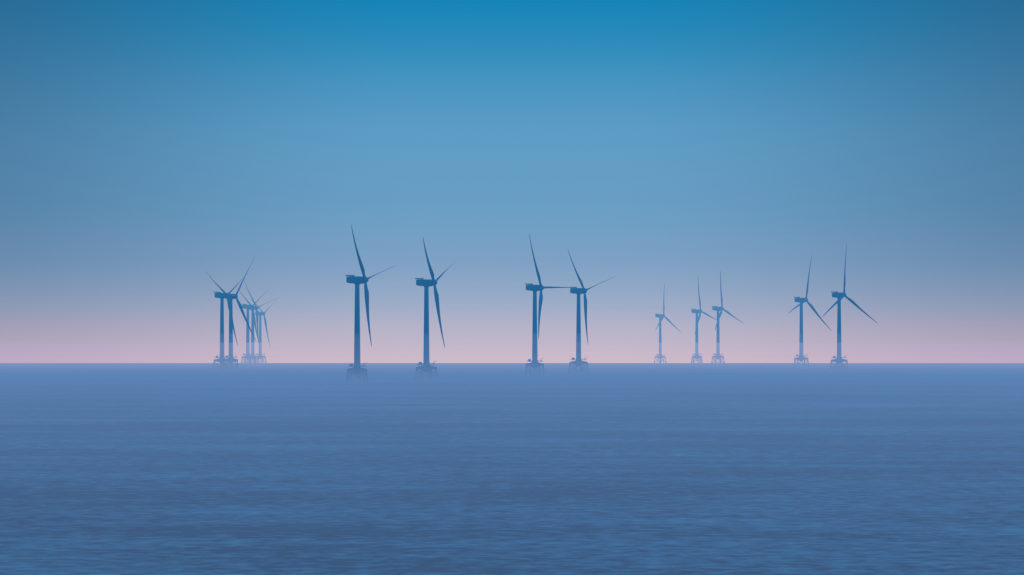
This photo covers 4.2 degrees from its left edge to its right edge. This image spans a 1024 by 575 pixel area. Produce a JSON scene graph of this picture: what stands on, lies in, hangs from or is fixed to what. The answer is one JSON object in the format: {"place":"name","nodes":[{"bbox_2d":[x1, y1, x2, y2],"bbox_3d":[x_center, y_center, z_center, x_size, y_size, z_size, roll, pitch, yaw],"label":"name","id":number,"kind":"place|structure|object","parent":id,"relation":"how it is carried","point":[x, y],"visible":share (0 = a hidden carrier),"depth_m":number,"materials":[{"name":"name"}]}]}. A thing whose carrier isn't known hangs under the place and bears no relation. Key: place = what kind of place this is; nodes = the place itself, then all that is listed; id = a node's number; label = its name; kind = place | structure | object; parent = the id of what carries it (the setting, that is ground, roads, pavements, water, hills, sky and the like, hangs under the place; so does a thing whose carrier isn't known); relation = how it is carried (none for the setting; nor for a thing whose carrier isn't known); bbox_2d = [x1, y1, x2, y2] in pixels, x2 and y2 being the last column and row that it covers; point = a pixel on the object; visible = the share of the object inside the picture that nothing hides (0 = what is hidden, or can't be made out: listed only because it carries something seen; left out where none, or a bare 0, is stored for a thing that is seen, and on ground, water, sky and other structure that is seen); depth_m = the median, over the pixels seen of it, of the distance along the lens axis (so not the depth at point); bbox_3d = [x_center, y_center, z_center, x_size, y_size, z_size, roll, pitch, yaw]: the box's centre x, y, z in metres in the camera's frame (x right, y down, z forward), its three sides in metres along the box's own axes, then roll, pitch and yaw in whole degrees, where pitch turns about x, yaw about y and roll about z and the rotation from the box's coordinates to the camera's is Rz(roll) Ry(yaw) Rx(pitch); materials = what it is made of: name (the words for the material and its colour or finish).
{"place":"outdoors","nodes":[
{"label":"outdoors","id":0,"kind":"place"},
{"bbox_2d":[0,363,1023,574],"bbox_3d":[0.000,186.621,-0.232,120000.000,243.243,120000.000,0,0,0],"label":"sea","id":1,"kind":"structure","parent":0,"point":[512,469],"depth_m":5668.42,"materials":[{"name":"liquid"}]},
{"bbox_2d":[207,273,237,369],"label":"offshore wind turbine","id":2,"kind":"object","parent":1,"relation":"in","point":[221,296],"visible":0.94,"depth_m":18997.40,"materials":[{"name":"paint"}]},
{"bbox_2d":[212,259,255,369],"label":"offshore wind turbine","id":3,"kind":"object","parent":1,"relation":"in","point":[231,357],"visible":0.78,"depth_m":19342.90,"materials":[{"name":"paint"}]},
{"bbox_2d":[236,286,268,364],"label":"offshore wind turbine","id":4,"kind":"object","parent":1,"relation":"in","point":[247,307],"visible":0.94,"depth_m":24456.90,"materials":[{"name":"paint"}]},
{"bbox_2d":[244,281,276,363],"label":"offshore wind turbine","id":5,"kind":"object","parent":1,"relation":"in","point":[252,330],"visible":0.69,"depth_m":25180.44,"materials":[{"name":"paint"}]},
{"bbox_2d":[254,304,270,362],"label":"offshore wind turbine","id":6,"kind":"object","parent":1,"relation":"in","point":[260,354],"visible":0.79,"depth_m":28560.97,"materials":[{"name":"paint"}]},
{"bbox_2d":[345,225,391,383],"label":"offshore wind turbine","id":7,"kind":"object","parent":1,"relation":"in","point":[357,369],"visible":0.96,"depth_m":13681.99,"materials":[{"name":"paint"}]},
{"bbox_2d":[414,239,454,380],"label":"offshore wind turbine","id":8,"kind":"object","parent":1,"relation":"in","point":[426,366],"visible":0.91,"depth_m":14473.31,"materials":[{"name":"paint"}]},
{"bbox_2d":[524,235,574,375],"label":"offshore wind turbine","id":9,"kind":"object","parent":1,"relation":"in","point":[535,363],"visible":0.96,"depth_m":16045.41,"materials":[{"name":"paint"}]},
{"bbox_2d":[568,251,615,373],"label":"offshore wind turbine","id":10,"kind":"object","parent":1,"relation":"in","point":[578,361],"visible":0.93,"depth_m":17158.58,"materials":[{"name":"paint"}]},
{"bbox_2d":[654,283,680,362],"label":"offshore wind turbine","id":11,"kind":"object","parent":1,"relation":"in","point":[660,317],"visible":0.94,"depth_m":30054.13,"materials":[{"name":"paint"}]},
{"bbox_2d":[691,285,716,363],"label":"offshore wind turbine","id":12,"kind":"object","parent":1,"relation":"in","point":[696,356],"visible":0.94,"depth_m":27139.90,"materials":[{"name":"paint"}]},
{"bbox_2d":[711,271,742,363],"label":"offshore wind turbine","id":13,"kind":"object","parent":1,"relation":"in","point":[718,356],"visible":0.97,"depth_m":25574.02,"materials":[{"name":"paint"}]},
{"bbox_2d":[790,257,829,366],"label":"offshore wind turbine","id":14,"kind":"object","parent":1,"relation":"in","point":[801,357],"visible":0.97,"depth_m":21066.96,"materials":[{"name":"paint"}]},
{"bbox_2d":[823,245,876,369],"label":"offshore wind turbine","id":15,"kind":"object","parent":1,"relation":"in","point":[839,359],"visible":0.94,"depth_m":18829.29,"materials":[{"name":"paint"}]},
{"bbox_2d":[0,0,1023,362],"label":"sky","id":16,"kind":"structure","parent":0,"point":[149,149],"materials":[{"name":"blue"}]}
]}

